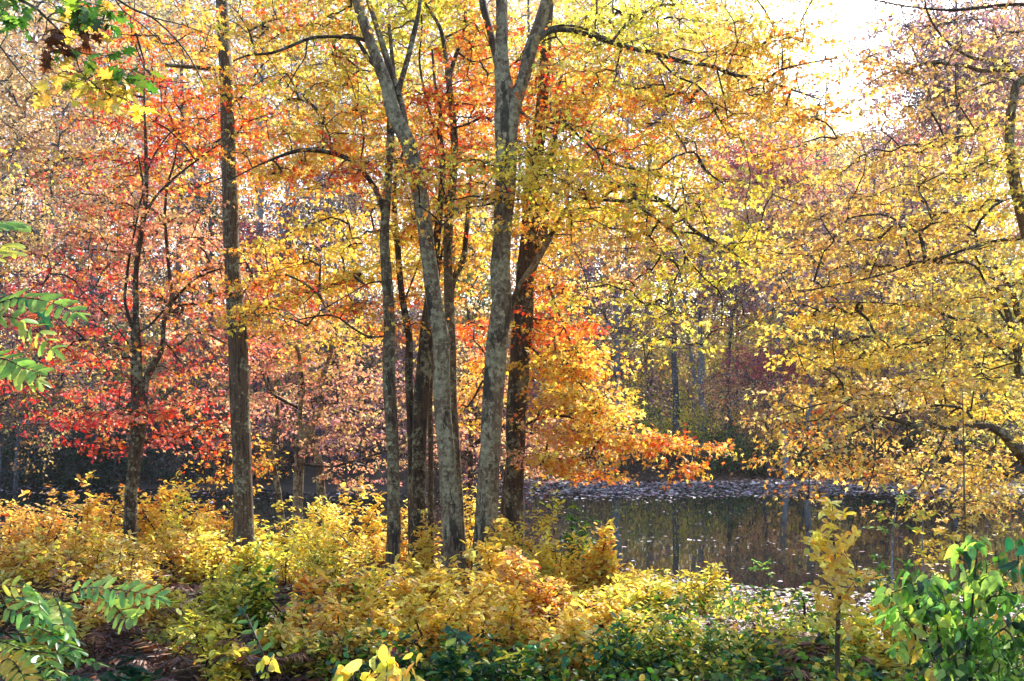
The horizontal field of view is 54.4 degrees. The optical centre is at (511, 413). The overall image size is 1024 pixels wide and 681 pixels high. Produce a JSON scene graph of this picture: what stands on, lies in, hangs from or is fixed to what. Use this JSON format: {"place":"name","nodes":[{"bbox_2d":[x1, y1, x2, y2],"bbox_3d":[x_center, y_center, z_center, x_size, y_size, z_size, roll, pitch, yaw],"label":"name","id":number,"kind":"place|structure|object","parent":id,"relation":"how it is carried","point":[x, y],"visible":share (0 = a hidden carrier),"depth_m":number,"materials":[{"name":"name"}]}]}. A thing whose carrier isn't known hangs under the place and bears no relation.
{"place":"outdoors","nodes":[
{"label":"outdoors","id":0,"kind":"place"},
{"bbox_2d":[0,479,1023,640],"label":"pond water","id":1,"kind":"structure","parent":0,"point":[758,525],"depth_m":27.18,"materials":[{"name":"black liquid"}]},
{"bbox_2d":[0,479,1023,502],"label":"floating leaves","id":2,"kind":"object","parent":1,"relation":"on","point":[726,485],"visible":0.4,"depth_m":39.76,"materials":[{"name":"grey plant"}]},
{"bbox_2d":[0,340,1023,680],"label":"ground","id":3,"kind":"structure","parent":0,"point":[310,472],"depth_m":42.42,"materials":[{"name":"soil"}]},
{"bbox_2d":[2,427,77,486],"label":"shore thicket","id":4,"kind":"object","parent":3,"relation":"on","point":[5,464],"visible":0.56,"depth_m":41.56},
{"bbox_2d":[0,221,90,391],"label":"locust sapling","id":5,"kind":"object","parent":3,"relation":"on","point":[18,376],"visible":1,"depth_m":3.57,"materials":[{"name":"green plant"}]},
{"bbox_2d":[0,516,108,587],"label":"shrub","id":6,"kind":"object","parent":3,"relation":"on","point":[38,567],"visible":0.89,"depth_m":11.47,"materials":[{"name":"yellow plant"}]},
{"bbox_2d":[0,248,124,491],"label":"tree","id":7,"kind":"object","parent":3,"relation":"on","point":[16,462],"visible":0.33,"depth_m":38.06,"materials":[{"name":"red plant"}]},
{"bbox_2d":[9,474,121,553],"bbox_3d":[-6.501,1.515,14.243,1.508,1.289,1.379,0,0,35],"label":"shrub","id":8,"kind":"object","parent":3,"relation":"on","point":[53,531],"visible":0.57,"depth_m":14.19,"materials":[{"name":"yellow plant"}]},
{"bbox_2d":[0,163,131,483],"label":"tree","id":9,"kind":"object","parent":3,"relation":"on","point":[35,237],"visible":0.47,"depth_m":26.86,"materials":[{"name":"red plant"}]},
{"bbox_2d":[0,0,156,487],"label":"tree","id":10,"kind":"object","parent":3,"relation":"on","point":[56,140],"visible":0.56,"depth_m":39.50,"materials":[{"name":"orange plant"}]},
{"bbox_2d":[0,575,178,680],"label":"locust sapling","id":11,"kind":"object","parent":3,"relation":"on","point":[52,616],"visible":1,"depth_m":3.72,"materials":[{"name":"green plant"}]},
{"bbox_2d":[49,523,154,581],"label":"shrub","id":12,"kind":"object","parent":3,"relation":"on","point":[99,536],"visible":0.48,"depth_m":12.00,"materials":[{"name":"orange plant"}]},
{"bbox_2d":[2,295,207,484],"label":"tree","id":13,"kind":"object","parent":3,"relation":"on","point":[73,449],"visible":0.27,"depth_m":42.45,"materials":[{"name":"red plant"}]},
{"bbox_2d":[60,470,151,559],"bbox_3d":[-5.699,1.464,13.897,1.006,1.389,1.331,0,0,26],"label":"shrub","id":14,"kind":"object","parent":3,"relation":"on","point":[99,524],"visible":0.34,"depth_m":13.65,"materials":[{"name":"yellow plant"}]},
{"bbox_2d":[0,0,212,123],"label":"oak tree","id":15,"kind":"object","parent":3,"relation":"on","point":[82,18],"visible":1,"depth_m":7.55,"materials":[{"name":"yellow plant"}]},
{"bbox_2d":[52,429,160,487],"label":"shore thicket","id":16,"kind":"object","parent":3,"relation":"on","point":[105,477],"visible":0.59,"depth_m":41.64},
{"bbox_2d":[79,530,166,595],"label":"shrub","id":17,"kind":"object","parent":3,"relation":"on","point":[141,573],"visible":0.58,"depth_m":11.09,"materials":[{"name":"yellow plant"}]},
{"bbox_2d":[0,127,252,457],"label":"tree","id":18,"kind":"object","parent":3,"relation":"on","point":[103,296],"visible":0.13,"depth_m":45.73,"materials":[{"name":"red plant"}]},
{"bbox_2d":[94,478,204,557],"bbox_3d":[-4.970,1.537,14.122,1.466,1.215,1.238,0,0,0],"label":"shrub","id":19,"kind":"object","parent":3,"relation":"on","point":[151,521],"visible":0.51,"depth_m":13.88,"materials":[{"name":"yellow plant"}]},
{"bbox_2d":[128,513,206,586],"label":"shrub","id":20,"kind":"object","parent":3,"relation":"on","point":[170,556],"visible":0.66,"depth_m":11.85,"materials":[{"name":"yellow plant"}]},
{"bbox_2d":[0,0,343,562],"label":"red maple","id":21,"kind":"object","parent":3,"relation":"on","point":[141,413],"visible":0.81,"depth_m":13.48,"materials":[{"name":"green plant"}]},
{"bbox_2d":[102,0,251,411],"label":"tree","id":22,"kind":"object","parent":3,"relation":"on","point":[176,27],"visible":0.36,"depth_m":57.79,"materials":[{"name":"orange plant"}]},
{"bbox_2d":[138,426,226,484],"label":"shore thicket","id":23,"kind":"object","parent":3,"relation":"on","point":[165,470],"visible":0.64,"depth_m":41.34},
{"bbox_2d":[143,567,229,632],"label":"shrub","id":24,"kind":"object","parent":3,"relation":"on","point":[205,605],"visible":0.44,"depth_m":9.41,"materials":[{"name":"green plant"}]},
{"bbox_2d":[172,526,235,583],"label":"shrub","id":25,"kind":"object","parent":3,"relation":"on","point":[213,557],"visible":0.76,"depth_m":11.91,"materials":[{"name":"yellow plant"}]},
{"bbox_2d":[122,0,290,564],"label":"tall tree","id":26,"kind":"object","parent":3,"relation":"on","point":[243,507],"visible":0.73,"depth_m":12.91,"materials":[{"name":"brown plant"}]},
{"bbox_2d":[163,107,255,418],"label":"tree","id":27,"kind":"object","parent":3,"relation":"on","point":[211,223],"visible":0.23,"depth_m":54.66,"materials":[{"name":"orange plant"}]},
{"bbox_2d":[175,602,256,680],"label":"shrub","id":28,"kind":"object","parent":3,"relation":"on","point":[218,670],"visible":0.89,"depth_m":7.56,"materials":[{"name":"yellow plant"}]},
{"bbox_2d":[159,192,304,441],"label":"tree","id":29,"kind":"object","parent":3,"relation":"on","point":[225,335],"visible":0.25,"depth_m":46.76,"materials":[{"name":"orange plant"}]},
{"bbox_2d":[204,562,272,632],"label":"shrub","id":30,"kind":"object","parent":3,"relation":"on","point":[233,601],"visible":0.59,"depth_m":9.27,"materials":[{"name":"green plant"}]},
{"bbox_2d":[207,525,285,590],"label":"shrub","id":31,"kind":"object","parent":3,"relation":"on","point":[252,565],"visible":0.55,"depth_m":11.58,"materials":[{"name":"yellow plant"}]},
{"bbox_2d":[181,328,317,551],"bbox_3d":[-4.698,0.709,18.077,2.466,4.928,4.160,0,0,0],"label":"pondside tree","id":32,"kind":"object","parent":3,"relation":"on","point":[272,435],"visible":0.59,"depth_m":17.97,"materials":[{"name":"orange plant"}]},
{"bbox_2d":[192,0,356,391],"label":"tree","id":33,"kind":"object","parent":3,"relation":"on","point":[259,215],"visible":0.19,"depth_m":63.77,"materials":[{"name":"orange plant"}]},
{"bbox_2d":[233,563,318,630],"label":"shrub","id":34,"kind":"object","parent":3,"relation":"on","point":[262,591],"visible":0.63,"depth_m":9.30,"materials":[{"name":"green plant"}]},
{"bbox_2d":[249,617,322,674],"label":"shrub","id":35,"kind":"object","parent":3,"relation":"on","point":[276,635],"visible":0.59,"depth_m":7.69,"materials":[{"name":"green plant"}]},
{"bbox_2d":[219,156,360,430],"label":"tree","id":36,"kind":"object","parent":3,"relation":"on","point":[281,231],"visible":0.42,"depth_m":49.88,"materials":[{"name":"orange plant"}]},
{"bbox_2d":[260,518,333,585],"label":"shrub","id":37,"kind":"object","parent":3,"relation":"on","point":[293,561],"visible":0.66,"depth_m":11.64,"materials":[{"name":"yellow plant"}]},
{"bbox_2d":[206,151,410,405],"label":"tree","id":38,"kind":"object","parent":3,"relation":"on","point":[349,198],"visible":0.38,"depth_m":51.60,"materials":[{"name":"orange plant"}]},
{"bbox_2d":[273,568,354,634],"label":"shrub","id":39,"kind":"object","parent":3,"relation":"on","point":[312,584],"visible":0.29,"depth_m":8.79,"materials":[{"name":"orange plant"}]},
{"bbox_2d":[284,580,354,651],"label":"shrub","id":40,"kind":"object","parent":3,"relation":"on","point":[320,622],"visible":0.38,"depth_m":8.22,"materials":[{"name":"yellow plant"}]},
{"bbox_2d":[282,523,363,592],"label":"shrub","id":41,"kind":"object","parent":3,"relation":"on","point":[315,562],"visible":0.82,"depth_m":11.15,"materials":[{"name":"yellow plant"}]},
{"bbox_2d":[182,14,464,574],"bbox_3d":[-2.337,-1.524,12.838,3.533,7.343,4.022,0,0,0],"label":"maple tree","id":42,"kind":"object","parent":3,"relation":"on","point":[343,281],"visible":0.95,"depth_m":12.45,"materials":[{"name":"orange plant"}]},
{"bbox_2d":[221,295,435,555],"bbox_3d":[-3.325,0.458,17.762,3.565,5.244,4.475,0,0,-14],"label":"pondside tree","id":43,"kind":"object","parent":3,"relation":"on","point":[304,434],"visible":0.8,"depth_m":17.41,"materials":[{"name":"orange plant"}]},
{"bbox_2d":[240,69,424,403],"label":"tree","id":44,"kind":"object","parent":3,"relation":"on","point":[321,145],"visible":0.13,"depth_m":55.69,"materials":[{"name":"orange plant"}]},
{"bbox_2d":[190,0,480,578],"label":"maple tree","id":45,"kind":"object","parent":3,"relation":"on","point":[391,84],"visible":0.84,"depth_m":11.97,"materials":[{"name":"yellow plant"}]},
{"bbox_2d":[270,367,407,536],"bbox_3d":[-3.215,1.160,18.389,2.543,4.090,3.571,0,0,0],"label":"pondside tree","id":46,"kind":"object","parent":3,"relation":"on","point":[320,481],"visible":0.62,"depth_m":18.17,"materials":[{"name":"red plant"}]},
{"bbox_2d":[290,615,406,680],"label":"shrub","id":47,"kind":"object","parent":3,"relation":"on","point":[333,653],"visible":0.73,"depth_m":7.64,"materials":[{"name":"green plant"}]},
{"bbox_2d":[251,262,456,464],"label":"tree","id":48,"kind":"object","parent":3,"relation":"on","point":[398,354],"visible":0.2,"depth_m":43.41,"materials":[{"name":"orange plant"}]},
{"bbox_2d":[323,475,386,557],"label":"shrub","id":49,"kind":"object","parent":3,"relation":"on","point":[378,526],"visible":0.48,"depth_m":13.91,"materials":[{"name":"yellow plant"}]},
{"bbox_2d":[332,551,421,646],"bbox_3d":[-1.131,1.680,8.392,0.887,1.039,0.721,0,0,-22],"label":"shrub","id":50,"kind":"object","parent":3,"relation":"on","point":[364,613],"visible":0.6,"depth_m":8.46,"materials":[{"name":"yellow plant"}]},
{"bbox_2d":[331,644,423,680],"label":"seedling","id":51,"kind":"object","parent":3,"relation":"on","point":[387,669],"visible":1,"depth_m":4.00,"materials":[{"name":"yellow plant"}]},
{"bbox_2d":[361,151,463,554],"bbox_3d":[-1.308,-0.630,13.217,1.397,5.599,2.343,0,0,0],"label":"maple tree","id":52,"kind":"object","parent":3,"relation":"on","point":[404,306],"visible":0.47,"depth_m":12.96,"materials":[{"name":"yellow plant"}]},
{"bbox_2d":[348,14,492,562],"bbox_3d":[-1.222,-1.717,13.150,1.960,7.757,2.980,0,0,0],"label":"maple tree","id":53,"kind":"object","parent":3,"relation":"on","point":[419,431],"visible":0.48,"depth_m":12.83,"materials":[{"name":"yellow plant"}]},
{"bbox_2d":[383,577,477,670],"bbox_3d":[-0.600,1.730,7.857,0.679,0.882,0.872,0,0,16],"label":"shrub","id":54,"kind":"object","parent":3,"relation":"on","point":[437,621],"visible":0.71,"depth_m":7.76,"materials":[{"name":"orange plant"}]},
{"bbox_2d":[385,625,502,680],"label":"shrub","id":55,"kind":"object","parent":3,"relation":"on","point":[452,661],"visible":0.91,"depth_m":7.03,"materials":[{"name":"green plant"}]},
{"bbox_2d":[403,205,491,565],"bbox_3d":[-0.919,-0.330,13.726,1.306,5.089,2.069,0,0,0],"label":"maple tree","id":56,"kind":"object","parent":3,"relation":"on","point":[430,519],"visible":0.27,"depth_m":13.28,"materials":[{"name":"brown plant"}]},
{"bbox_2d":[374,0,534,567],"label":"maple tree","id":57,"kind":"object","parent":3,"relation":"on","point":[473,58],"visible":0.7,"depth_m":12.92,"materials":[{"name":"yellow plant"}]},
{"bbox_2d":[406,560,509,646],"bbox_3d":[-0.492,1.779,8.746,0.950,0.872,0.998,0,0,0],"label":"shrub","id":58,"kind":"object","parent":3,"relation":"on","point":[488,584],"visible":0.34,"depth_m":8.92,"materials":[{"name":"yellow plant"}]},
{"bbox_2d":[408,164,519,350],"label":"tree","id":59,"kind":"object","parent":3,"relation":"on","point":[479,301],"visible":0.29,"depth_m":53.66,"materials":[{"name":"orange plant"}]},
{"bbox_2d":[356,304,591,537],"bbox_3d":[-0.737,0.673,19.117,4.782,5.414,4.232,0,0,0],"label":"pondside tree","id":60,"kind":"object","parent":3,"relation":"on","point":[472,443],"visible":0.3,"depth_m":18.92,"materials":[{"name":"orange plant"}]},
{"bbox_2d":[437,518,511,615],"bbox_3d":[-0.309,1.602,9.791,0.909,1.185,0.994,0,0,0],"label":"shrub","id":61,"kind":"object","parent":3,"relation":"on","point":[493,561],"visible":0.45,"depth_m":9.68,"materials":[{"name":"yellow plant"}]},
{"bbox_2d":[383,287,582,484],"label":"tree","id":62,"kind":"object","parent":3,"relation":"on","point":[478,410],"visible":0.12,"depth_m":41.61,"materials":[{"name":"orange plant"}]},
{"bbox_2d":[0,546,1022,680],"bbox_3d":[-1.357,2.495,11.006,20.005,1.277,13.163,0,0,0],"label":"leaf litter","id":63,"kind":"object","parent":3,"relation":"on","point":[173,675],"visible":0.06,"depth_m":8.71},
{"bbox_2d":[0,0,1023,380],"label":"distant woods","id":64,"kind":"object","parent":3,"relation":"on","point":[490,210],"visible":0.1,"depth_m":84.83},
{"bbox_2d":[476,545,547,626],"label":"shrub","id":65,"kind":"object","parent":3,"relation":"on","point":[516,558],"visible":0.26,"depth_m":9.38,"materials":[{"name":"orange plant"}]},
{"bbox_2d":[2,295,1023,442],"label":"undergrowth","id":66,"kind":"object","parent":3,"relation":"on","point":[682,371],"visible":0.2,"depth_m":57.08,"materials":[{"name":"brown plant"}]},
{"bbox_2d":[2,423,1023,483],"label":"shore scrub","id":67,"kind":"object","parent":3,"relation":"on","point":[687,457],"visible":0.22,"depth_m":46.82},
{"bbox_2d":[2,398,1023,482],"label":"leaf litter","id":68,"kind":"object","parent":3,"relation":"on","point":[735,476],"visible":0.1,"depth_m":46.16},
{"bbox_2d":[400,0,627,420],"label":"tree","id":69,"kind":"object","parent":3,"relation":"on","point":[520,18],"visible":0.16,"depth_m":57.64,"materials":[{"name":"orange plant"}]},
{"bbox_2d":[476,633,556,680],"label":"shrub","id":70,"kind":"object","parent":3,"relation":"on","point":[526,666],"visible":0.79,"depth_m":7.10,"materials":[{"name":"green plant"}]},
{"bbox_2d":[482,579,563,654],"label":"shrub","id":71,"kind":"object","parent":3,"relation":"on","point":[513,618],"visible":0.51,"depth_m":7.78,"materials":[{"name":"yellow plant"}]},
{"bbox_2d":[501,483,572,589],"bbox_3d":[0.236,1.471,11.395,1.013,1.365,0.862,0,0,0],"label":"shrub","id":72,"kind":"object","parent":3,"relation":"on","point":[526,546],"visible":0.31,"depth_m":11.38,"materials":[{"name":"yellow plant"}]},
{"bbox_2d":[505,559,586,629],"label":"shrub","id":73,"kind":"object","parent":3,"relation":"on","point":[540,596],"visible":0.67,"depth_m":9.23,"materials":[{"name":"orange plant"}]},
{"bbox_2d":[521,525,598,595],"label":"shrub","id":74,"kind":"object","parent":3,"relation":"on","point":[545,548],"visible":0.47,"depth_m":10.88,"materials":[{"name":"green plant"}]},
{"bbox_2d":[527,605,603,680],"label":"shrub","id":75,"kind":"object","parent":3,"relation":"on","point":[573,626],"visible":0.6,"depth_m":7.45,"materials":[{"name":"yellow plant"}]},
{"bbox_2d":[549,535,619,607],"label":"shrub","id":76,"kind":"object","parent":3,"relation":"on","point":[586,577],"visible":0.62,"depth_m":10.49,"materials":[{"name":"yellow plant"}]},
{"bbox_2d":[455,0,741,563],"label":"maple tree","id":77,"kind":"object","parent":3,"relation":"on","point":[566,360],"visible":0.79,"depth_m":12.79,"materials":[{"name":"orange plant"}]},
{"bbox_2d":[514,188,686,468],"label":"tree","id":78,"kind":"object","parent":3,"relation":"on","point":[613,334],"visible":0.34,"depth_m":47.64,"materials":[{"name":"yellow plant"}]},
{"bbox_2d":[586,517,642,603],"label":"shrub","id":79,"kind":"object","parent":3,"relation":"on","point":[604,531],"visible":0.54,"depth_m":10.52,"materials":[{"name":"yellow plant"}]},
{"bbox_2d":[336,0,906,573],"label":"maple tree","id":80,"kind":"object","parent":3,"relation":"on","point":[508,158],"visible":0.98,"depth_m":11.50,"materials":[{"name":"yellow plant"}]},
{"bbox_2d":[584,611,666,680],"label":"shrub","id":81,"kind":"object","parent":3,"relation":"on","point":[620,643],"visible":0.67,"depth_m":7.30,"materials":[{"name":"green plant"}]},
{"bbox_2d":[558,18,748,402],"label":"tree","id":82,"kind":"object","parent":3,"relation":"on","point":[655,77],"visible":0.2,"depth_m":63.78,"materials":[{"name":"yellow plant"}]},
{"bbox_2d":[619,565,687,633],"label":"shrub","id":83,"kind":"object","parent":3,"relation":"on","point":[654,604],"visible":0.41,"depth_m":8.83,"materials":[{"name":"yellow plant"}]},
{"bbox_2d":[575,209,761,456],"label":"tree","id":84,"kind":"object","parent":3,"relation":"on","point":[675,418],"visible":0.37,"depth_m":48.78,"materials":[{"name":"yellow plant"}]},
{"bbox_2d":[629,596,709,680],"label":"shrub","id":85,"kind":"object","parent":3,"relation":"on","point":[659,632],"visible":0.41,"depth_m":7.63,"materials":[{"name":"green plant"}]},
{"bbox_2d":[325,616,1023,680],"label":"ground cover","id":86,"kind":"object","parent":3,"relation":"on","point":[563,673],"visible":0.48,"depth_m":7.15,"materials":[{"name":"green plant"}]},
{"bbox_2d":[644,611,770,680],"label":"shrub","id":87,"kind":"object","parent":3,"relation":"on","point":[712,640],"visible":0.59,"depth_m":7.25,"materials":[{"name":"green plant"}]},
{"bbox_2d":[678,244,794,449],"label":"tree","id":88,"kind":"object","parent":3,"relation":"on","point":[729,332],"visible":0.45,"depth_m":49.57,"materials":[{"name":"yellow plant"}]},
{"bbox_2d":[716,617,788,680],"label":"shrub","id":89,"kind":"object","parent":3,"relation":"on","point":[740,637],"visible":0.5,"depth_m":7.74,"materials":[{"name":"green plant"}]},
{"bbox_2d":[667,124,859,413],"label":"tree","id":90,"kind":"object","parent":3,"relation":"on","point":[735,164],"visible":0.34,"depth_m":59.49,"materials":[{"name":"yellow plant"}]},
{"bbox_2d":[693,327,835,477],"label":"tree","id":91,"kind":"object","parent":3,"relation":"on","point":[762,380],"visible":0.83,"depth_m":45.45,"materials":[{"name":"yellow plant"}]},
{"bbox_2d":[685,162,883,425],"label":"tree","id":92,"kind":"object","parent":3,"relation":"on","point":[756,217],"visible":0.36,"depth_m":55.36,"materials":[{"name":"yellow plant"}]},
{"bbox_2d":[738,230,896,477],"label":"tree","id":93,"kind":"object","parent":3,"relation":"on","point":[784,431],"visible":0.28,"depth_m":45.92,"materials":[{"name":"yellow plant"}]},
{"bbox_2d":[723,552,923,631],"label":"sapling","id":94,"kind":"object","parent":3,"relation":"on","point":[882,581],"visible":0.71,"depth_m":9.99,"materials":[{"name":"plant"}]},
{"bbox_2d":[798,498,884,680],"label":"yellow sapling","id":95,"kind":"object","parent":3,"relation":"on","point":[818,538],"visible":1,"depth_m":6.58,"materials":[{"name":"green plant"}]},
{"bbox_2d":[662,572,1023,664],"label":"ground cover","id":96,"kind":"object","parent":3,"relation":"on","point":[749,614],"visible":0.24,"depth_m":9.59,"materials":[{"name":"yellow plant"}]},
{"bbox_2d":[774,245,921,470],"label":"tree","id":97,"kind":"object","parent":3,"relation":"on","point":[809,411],"visible":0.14,"depth_m":46.81,"materials":[{"name":"yellow plant"}]},
{"bbox_2d":[681,0,1023,535],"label":"gold maple","id":98,"kind":"object","parent":3,"relation":"on","point":[893,309],"visible":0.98,"depth_m":10.45,"materials":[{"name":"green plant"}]},
{"bbox_2d":[809,605,924,680],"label":"shrub","id":99,"kind":"object","parent":3,"relation":"on","point":[860,637],"visible":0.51,"depth_m":7.35,"materials":[{"name":"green plant"}]},
{"bbox_2d":[813,113,941,375],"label":"tree","id":100,"kind":"object","parent":3,"relation":"on","point":[900,160],"visible":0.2,"depth_m":57.62,"materials":[{"name":"yellow plant"}]},
{"bbox_2d":[796,289,1014,449],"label":"tree","id":101,"kind":"object","parent":3,"relation":"on","point":[886,372],"visible":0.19,"depth_m":47.38,"materials":[{"name":"yellow plant"}]},
{"bbox_2d":[799,173,1023,440],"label":"tree","id":102,"kind":"object","parent":3,"relation":"on","point":[885,256],"visible":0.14,"depth_m":49.54,"materials":[{"name":"yellow plant"}]},
{"bbox_2d":[840,0,1023,416],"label":"tree","id":103,"kind":"object","parent":3,"relation":"on","point":[975,106],"visible":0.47,"depth_m":53.49,"materials":[{"name":"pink plant"}]},
{"bbox_2d":[850,237,1023,488],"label":"tree","id":104,"kind":"object","parent":3,"relation":"on","point":[979,335],"visible":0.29,"depth_m":39.78,"materials":[{"name":"yellow plant"}]},
{"bbox_2d":[868,535,1023,680],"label":"green bush","id":105,"kind":"object","parent":3,"relation":"on","point":[940,613],"visible":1,"depth_m":4.23,"materials":[{"name":"green plant"}]},
{"bbox_2d":[921,393,1009,653],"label":"sapling","id":106,"kind":"object","parent":3,"relation":"on","point":[955,535],"visible":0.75,"depth_m":9.49,"materials":[{"name":"yellow plant"}]},
{"bbox_2d":[0,0,1023,346],"label":"sky","id":107,"kind":"structure","parent":0,"point":[847,22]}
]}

